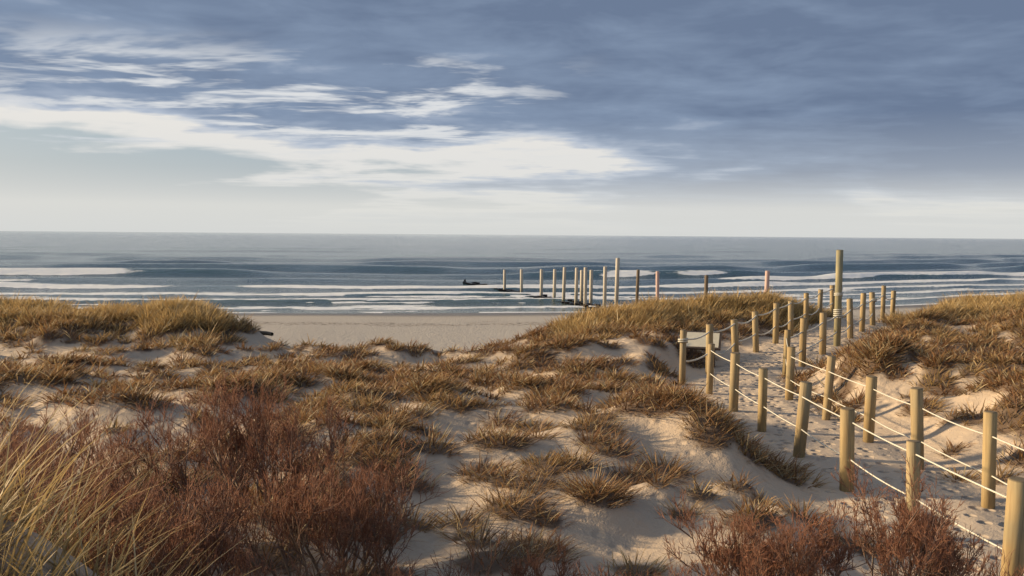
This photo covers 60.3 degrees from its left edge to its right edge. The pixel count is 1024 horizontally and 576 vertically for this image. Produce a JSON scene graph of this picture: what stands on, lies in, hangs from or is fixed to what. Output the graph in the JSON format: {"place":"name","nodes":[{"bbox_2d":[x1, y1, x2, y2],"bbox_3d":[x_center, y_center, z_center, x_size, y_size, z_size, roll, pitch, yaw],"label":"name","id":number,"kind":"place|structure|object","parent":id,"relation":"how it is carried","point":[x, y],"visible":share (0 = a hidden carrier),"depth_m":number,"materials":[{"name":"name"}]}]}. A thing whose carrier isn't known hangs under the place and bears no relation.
{"place":"outdoors","nodes":[
{"label":"outdoors","id":0,"kind":"place"},
{"bbox_2d":[0,304,1023,575],"bbox_3d":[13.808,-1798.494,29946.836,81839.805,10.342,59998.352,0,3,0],"label":"dune","id":1,"kind":"structure","parent":0,"point":[606,530],"depth_m":14.20,"materials":[{"name":"beige sand"}]},
{"bbox_2d":[0,445,73,524],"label":"bare shrub","id":2,"kind":"object","parent":1,"relation":"on","point":[17,481],"visible":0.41,"depth_m":6.14,"materials":[{"name":"brown plant"}]},
{"bbox_2d":[0,397,118,490],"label":"bare shrub","id":3,"kind":"object","parent":1,"relation":"on","point":[79,424],"visible":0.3,"depth_m":10.99,"materials":[{"name":"brown plant"}]},
{"bbox_2d":[0,399,170,555],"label":"bare shrub","id":4,"kind":"object","parent":1,"relation":"on","point":[123,468],"visible":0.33,"depth_m":8.46,"materials":[{"name":"brown plant"}]},
{"bbox_2d":[11,417,210,574],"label":"bare shrub","id":5,"kind":"object","parent":1,"relation":"on","point":[89,497],"visible":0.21,"depth_m":7.26,"materials":[{"name":"brown plant"}]},
{"bbox_2d":[64,457,274,575],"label":"bare shrub","id":6,"kind":"object","parent":1,"relation":"on","point":[197,532],"visible":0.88,"depth_m":6.40,"materials":[{"name":"brown plant"}]},
{"bbox_2d":[111,368,363,527],"bbox_3d":[-2.769,1.693,9.236,2.156,1.627,1.999,2,4,22],"label":"bare shrub","id":7,"kind":"object","parent":1,"relation":"on","point":[210,436],"visible":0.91,"depth_m":9.15,"materials":[{"name":"brown plant"}]},
{"bbox_2d":[193,397,286,489],"bbox_3d":[-3.423,1.897,10.971,1.220,1.180,1.171,0,3,0],"label":"bare shrub","id":8,"kind":"object","parent":1,"relation":"on","point":[239,450],"visible":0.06,"depth_m":10.84,"materials":[{"name":"brown plant"}]},
{"bbox_2d":[259,331,273,335],"bbox_3d":[-9.015,1.617,31.656,1.247,0.154,0.206,3,4,32],"label":"driftwood log","id":9,"kind":"object","parent":1,"relation":"on","point":[267,333],"visible":0.48,"depth_m":31.46,"materials":[{"name":"wood"}]},
{"bbox_2d":[226,547,398,575],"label":"bare shrub","id":10,"kind":"object","parent":1,"relation":"on","point":[331,572],"visible":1,"depth_m":6.29,"materials":[{"name":"brown plant"}]},
{"bbox_2d":[182,416,449,575],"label":"bare shrub","id":11,"kind":"object","parent":1,"relation":"on","point":[346,513],"visible":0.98,"depth_m":7.80,"materials":[{"name":"brown plant"}]},
{"bbox_2d":[361,532,500,575],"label":"bare shrub","id":12,"kind":"object","parent":1,"relation":"on","point":[384,562],"visible":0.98,"depth_m":7.45,"materials":[{"name":"brown plant"}]},
{"bbox_2d":[503,270,505,288],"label":"wooden post","id":13,"kind":"object","parent":1,"relation":"on","point":[504,279],"visible":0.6,"depth_m":94.83,"materials":[{"name":"beige wood"}]},
{"bbox_2d":[520,269,522,291],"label":"wooden post","id":14,"kind":"object","parent":1,"relation":"on","point":[521,280],"visible":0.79,"depth_m":89.70,"materials":[{"name":"beige wood"}]},
{"bbox_2d":[463,279,600,308],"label":"timber groin","id":15,"kind":"object","parent":1,"relation":"on","point":[579,303],"visible":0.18,"depth_m":84.00,"materials":[{"name":"brown wood"}]},
{"bbox_2d":[540,269,542,296],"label":"wooden post","id":16,"kind":"object","parent":1,"relation":"on","point":[541,281],"visible":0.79,"depth_m":84.51,"materials":[{"name":"beige wood"}]},
{"bbox_2d":[498,529,584,575],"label":"bare shrub","id":17,"kind":"object","parent":1,"relation":"on","point":[520,571],"visible":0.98,"depth_m":7.79,"materials":[{"name":"brown plant"}]},
{"bbox_2d":[553,269,556,297],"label":"wooden post","id":18,"kind":"object","parent":1,"relation":"on","point":[554,283],"visible":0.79,"depth_m":81.44,"materials":[{"name":"beige wood"}]},
{"bbox_2d":[562,267,565,299],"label":"wooden post","id":19,"kind":"object","parent":1,"relation":"on","point":[564,284],"visible":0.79,"depth_m":79.32,"materials":[{"name":"beige wood"}]},
{"bbox_2d":[574,268,578,303],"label":"wooden post","id":20,"kind":"object","parent":1,"relation":"on","point":[576,287],"visible":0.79,"depth_m":76.54,"materials":[{"name":"beige wood"}]},
{"bbox_2d":[580,270,583,301],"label":"wooden post","id":21,"kind":"object","parent":1,"relation":"on","point":[581,283],"visible":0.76,"depth_m":77.46,"materials":[{"name":"beige wood"}]},
{"bbox_2d":[583,267,586,303],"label":"wooden post","id":22,"kind":"object","parent":1,"relation":"on","point":[585,288],"visible":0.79,"depth_m":74.69,"materials":[{"name":"beige wood"}]},
{"bbox_2d":[589,270,592,304],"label":"wooden post","id":23,"kind":"object","parent":1,"relation":"on","point":[591,288],"visible":0.79,"depth_m":75.59,"materials":[{"name":"beige wood"}]},
{"bbox_2d":[603,267,606,307],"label":"wooden post","id":24,"kind":"object","parent":1,"relation":"on","point":[604,284],"visible":0.79,"depth_m":71.10,"materials":[{"name":"beige wood"}]},
{"bbox_2d":[614,258,619,306],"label":"wooden post","id":25,"kind":"object","parent":1,"relation":"on","point":[617,268],"visible":0.79,"depth_m":69.06,"materials":[{"name":"beige wood"}]},
{"bbox_2d":[635,270,639,301],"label":"wooden post","id":26,"kind":"object","parent":1,"relation":"on","point":[637,281],"visible":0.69,"depth_m":65.94,"materials":[{"name":"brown wood"}]},
{"bbox_2d":[574,545,724,575],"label":"bare shrub","id":27,"kind":"object","parent":1,"relation":"on","point":[682,571],"visible":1,"depth_m":7.17,"materials":[{"name":"brown plant"}]},
{"bbox_2d":[656,271,658,299],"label":"wooden post","id":28,"kind":"object","parent":1,"relation":"on","point":[657,283],"visible":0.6,"depth_m":62.67,"materials":[{"name":"brown wood"}]},
{"bbox_2d":[679,330,686,383],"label":"fence post","id":29,"kind":"object","parent":1,"relation":"on","point":[682,363],"visible":0.79,"depth_m":21.58,"materials":[{"name":"brown wood"}]},
{"bbox_2d":[686,331,721,364],"bbox_3d":[5.230,1.899,24.237,1.000,1.379,0.567,1,4,17],"label":"interpretive sign","id":30,"kind":"object","parent":1,"relation":"on","point":[697,344],"visible":0.61,"depth_m":24.16,"materials":[{"name":"white"}]},
{"bbox_2d":[704,275,707,297],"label":"wooden post","id":31,"kind":"object","parent":1,"relation":"on","point":[706,284],"visible":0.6,"depth_m":56.81,"materials":[{"name":"brown wood"}]},
{"bbox_2d":[706,324,712,373],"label":"fence post","id":32,"kind":"object","parent":1,"relation":"on","point":[709,336],"visible":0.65,"depth_m":23.10,"materials":[{"name":"brown wood"}]},
{"bbox_2d":[686,303,832,361],"bbox_3d":[8.305,1.235,27.893,0.042,0.684,15.006,3,4,33],"label":"thick rope","id":33,"kind":"object","parent":32,"relation":"attached to","point":[752,336],"visible":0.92,"depth_m":25.86,"materials":[{"name":"beige fabric"}]},
{"bbox_2d":[688,288,832,339],"bbox_3d":[8.309,0.665,27.858,0.042,0.662,15.006,3,4,33],"label":"thick rope","id":34,"kind":"object","parent":32,"relation":"attached to","point":[753,318],"visible":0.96,"depth_m":25.84,"materials":[{"name":"beige fabric"}]},
{"bbox_2d":[706,343,714,393],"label":"fence post","id":35,"kind":"object","parent":1,"relation":"on","point":[710,368],"visible":0.75,"depth_m":20.38,"materials":[{"name":"brown wood"}]},
{"bbox_2d":[729,352,739,411],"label":"fence post","id":36,"kind":"object","parent":1,"relation":"on","point":[734,378],"visible":0.76,"depth_m":18.34,"materials":[{"name":"brown wood"}]},
{"bbox_2d":[731,319,738,351],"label":"fence post","id":37,"kind":"object","parent":1,"relation":"on","point":[734,336],"visible":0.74,"depth_m":24.78,"materials":[{"name":"brown wood"}]},
{"bbox_2d":[752,311,758,352],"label":"fence post","id":38,"kind":"object","parent":1,"relation":"on","point":[755,328],"visible":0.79,"depth_m":26.34,"materials":[{"name":"brown wood"}]},
{"bbox_2d":[757,367,767,431],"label":"fence post","id":39,"kind":"object","parent":1,"relation":"on","point":[762,401],"visible":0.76,"depth_m":16.48,"materials":[{"name":"brown wood"}]},
{"bbox_2d":[764,271,769,292],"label":"wooden post","id":40,"kind":"object","parent":1,"relation":"on","point":[767,276],"visible":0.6,"depth_m":50.65,"materials":[{"name":"brown wood"}]},
{"bbox_2d":[654,486,883,575],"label":"bare shrub","id":41,"kind":"object","parent":1,"relation":"on","point":[764,554],"visible":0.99,"depth_m":7.69,"materials":[{"name":"brown plant"}]},
{"bbox_2d":[772,303,779,343],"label":"fence post","id":42,"kind":"object","parent":1,"relation":"on","point":[776,324],"visible":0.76,"depth_m":27.93,"materials":[{"name":"brown wood"}]},
{"bbox_2d":[782,329,790,374],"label":"fence post","id":43,"kind":"object","parent":1,"relation":"on","point":[787,334],"visible":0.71,"depth_m":22.66,"materials":[{"name":"brown wood"}]},
{"bbox_2d":[785,346,795,399],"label":"fence post","id":44,"kind":"object","parent":1,"relation":"on","point":[790,369],"visible":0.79,"depth_m":19.74,"materials":[{"name":"brown wood"}]},
{"bbox_2d":[788,301,793,336],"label":"fence post","id":45,"kind":"object","parent":1,"relation":"on","point":[791,316],"visible":0.79,"depth_m":29.36,"materials":[{"name":"brown wood"}]},
{"bbox_2d":[793,381,811,457],"bbox_3d":[4.812,2.357,14.657,0.194,1.622,0.306,-11,12,-73],"label":"fence post","id":46,"kind":"object","parent":1,"relation":"on","point":[802,418],"visible":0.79,"depth_m":14.57,"materials":[{"name":"brown wood"}]},
{"bbox_2d":[799,317,806,366],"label":"fence post","id":47,"kind":"object","parent":1,"relation":"on","point":[803,337],"visible":0.79,"depth_m":23.94,"materials":[{"name":"brown wood"}]},
{"bbox_2d":[791,295,892,338],"bbox_3d":[11.052,0.744,28.759,0.042,0.528,14.543,3,4,33],"label":"thick rope","id":48,"kind":"object","parent":47,"relation":"attached to","point":[836,316],"visible":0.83,"depth_m":26.89,"materials":[{"name":"beige fabric"}]},
{"bbox_2d":[803,293,808,328],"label":"fence post","id":49,"kind":"object","parent":1,"relation":"on","point":[806,304],"visible":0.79,"depth_m":30.85,"materials":[{"name":"brown wood"}]},
{"bbox_2d":[817,289,822,322],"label":"fence post","id":50,"kind":"object","parent":1,"relation":"on","point":[820,300],"visible":0.76,"depth_m":32.39,"materials":[{"name":"brown wood"}]},
{"bbox_2d":[819,312,826,354],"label":"fence post","id":51,"kind":"object","parent":1,"relation":"on","point":[822,333],"visible":0.79,"depth_m":25.79,"materials":[{"name":"brown wood"}]},
{"bbox_2d":[795,313,872,355],"bbox_3d":[10.027,1.365,27.238,0.042,0.497,10.824,3,4,33],"label":"thick rope","id":52,"kind":"object","parent":51,"relation":"attached to","point":[832,335],"visible":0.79,"depth_m":26.54,"materials":[{"name":"beige fabric"}]},
{"bbox_2d":[822,355,835,419],"bbox_3d":[6.328,2.177,17.653,0.253,1.657,0.160,1,4,16],"label":"fence post","id":53,"kind":"object","parent":1,"relation":"on","point":[829,384],"visible":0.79,"depth_m":17.58,"materials":[{"name":"brown wood"}]},
{"bbox_2d":[830,285,834,316],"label":"fence post","id":54,"kind":"object","parent":1,"relation":"on","point":[832,298],"visible":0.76,"depth_m":34.06,"materials":[{"name":"brown wood"}]},
{"bbox_2d":[833,250,842,345],"bbox_3d":[10.079,0.623,27.258,0.210,3.603,0.204,-1,4,-21],"label":"tall wooden post","id":55,"kind":"object","parent":1,"relation":"on","point":[838,289],"visible":0.79,"depth_m":27.15,"materials":[{"name":"brown wood"}]},
{"bbox_2d":[833,309,842,318],"bbox_3d":[10.081,0.797,27.280,0.280,0.338,0.274,0,3,0],"label":"rope coil","id":56,"kind":"object","parent":55,"relation":"attached to","point":[837,313],"visible":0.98,"depth_m":27.18,"materials":[{"name":"beige fabric"}]},
{"bbox_2d":[839,407,854,491],"bbox_3d":[4.826,2.492,12.705,0.199,1.549,0.194,4,8,44],"label":"fence post","id":57,"kind":"object","parent":1,"relation":"on","point":[847,432],"visible":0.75,"depth_m":12.61,"materials":[{"name":"brown wood"}]},
{"bbox_2d":[847,298,852,338],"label":"fence post","id":58,"kind":"object","parent":1,"relation":"on","point":[849,316],"visible":0.79,"depth_m":28.75,"materials":[{"name":"brown wood"}]},
{"bbox_2d":[859,293,865,331],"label":"fence post","id":59,"kind":"object","parent":1,"relation":"on","point":[862,311],"visible":0.79,"depth_m":30.19,"materials":[{"name":"brown wood"}]},
{"bbox_2d":[863,375,876,442],"bbox_3d":[6.381,2.326,15.739,0.187,1.533,0.182,0,7,-4],"label":"fence post","id":60,"kind":"object","parent":1,"relation":"on","point":[870,404],"visible":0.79,"depth_m":15.65,"materials":[{"name":"brown wood"}]},
{"bbox_2d":[869,292,875,324],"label":"fence post","id":61,"kind":"object","parent":1,"relation":"on","point":[872,307],"visible":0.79,"depth_m":31.65,"materials":[{"name":"brown wood"}]},
{"bbox_2d":[756,453,990,575],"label":"bare shrub","id":62,"kind":"object","parent":1,"relation":"on","point":[924,535],"visible":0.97,"depth_m":7.62,"materials":[{"name":"brown plant"}]},
{"bbox_2d":[880,285,885,318],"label":"fence post","id":63,"kind":"object","parent":1,"relation":"on","point":[883,293],"visible":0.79,"depth_m":33.14,"materials":[{"name":"brown wood"}]},
{"bbox_2d":[890,290,895,315],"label":"fence post","id":64,"kind":"object","parent":1,"relation":"on","point":[893,301],"visible":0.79,"depth_m":34.72,"materials":[{"name":"brown wood"}]},
{"bbox_2d":[906,440,920,532],"bbox_3d":[4.911,2.621,10.800,0.158,1.509,0.251,1,3,1],"label":"fence post","id":65,"kind":"object","parent":1,"relation":"on","point":[913,448],"visible":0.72,"depth_m":10.74,"materials":[{"name":"brown wood"}]},
{"bbox_2d":[910,387,923,469],"bbox_3d":[6.420,2.400,13.968,0.188,1.649,0.184,-3,3,-9],"label":"fence post","id":66,"kind":"object","parent":1,"relation":"on","point":[916,413],"visible":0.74,"depth_m":13.88,"materials":[{"name":"brown wood"}]},
{"bbox_2d":[786,338,1023,450],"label":"thin rope","id":67,"kind":"object","parent":66,"relation":"attached to","point":[909,404],"visible":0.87,"depth_m":13.75,"materials":[{"name":"beige fabric"}]},
{"bbox_2d":[952,543,1023,575],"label":"bare shrub","id":68,"kind":"object","parent":1,"relation":"on","point":[996,569],"visible":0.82,"depth_m":8.35,"materials":[{"name":"brown plant"}]},
{"bbox_2d":[981,410,997,508],"bbox_3d":[6.484,2.512,11.988,0.236,1.680,0.173,-21,22,-81],"label":"fence post","id":69,"kind":"object","parent":1,"relation":"on","point":[989,450],"visible":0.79,"depth_m":11.92,"materials":[{"name":"brown wood"}]},
{"bbox_2d":[785,359,1006,484],"bbox_3d":[6.444,2.251,16.378,0.723,0.124,12.816,1,3,2],"label":"thin rope","id":70,"kind":"object","parent":69,"relation":"attached to","point":[910,437],"visible":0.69,"depth_m":13.82,"materials":[{"name":"beige fabric"}]},
{"bbox_2d":[1000,476,1023,575],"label":"fence post","id":71,"kind":"object","parent":1,"relation":"on","point":[1013,536],"visible":0.98,"depth_m":8.72,"materials":[{"name":"brown wood"}]},
{"bbox_2d":[711,374,1001,548],"bbox_3d":[4.782,2.335,14.645,0.041,0.075,11.668,0,3,-2],"label":"thin rope","id":72,"kind":"object","parent":71,"relation":"attached to","point":[984,539],"visible":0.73,"depth_m":12.13,"materials":[{"name":"beige fabric"}]},
{"bbox_2d":[711,350,1005,497],"bbox_3d":[4.786,1.792,14.612,0.041,0.067,11.668,0,3,-2],"label":"thin rope","id":73,"kind":"object","parent":71,"relation":"attached to","point":[991,490],"visible":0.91,"depth_m":11.38,"materials":[{"name":"beige fabric"}]},
{"bbox_2d":[0,284,1023,575],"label":"dune grass","id":74,"kind":"structure","parent":0,"point":[168,314],"depth_m":17.23,"materials":[{"name":"brown plant"}]},
{"bbox_2d":[0,231,1023,313],"bbox_3d":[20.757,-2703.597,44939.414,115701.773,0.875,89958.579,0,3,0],"label":"sea","id":75,"kind":"structure","parent":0,"point":[324,273],"depth_m":144.23,"materials":[{"name":"liquid"}]},
{"bbox_2d":[0,0,1023,238],"label":"sky","id":76,"kind":"structure","parent":0,"point":[722,118],"materials":[{"name":"blue"}]}
]}

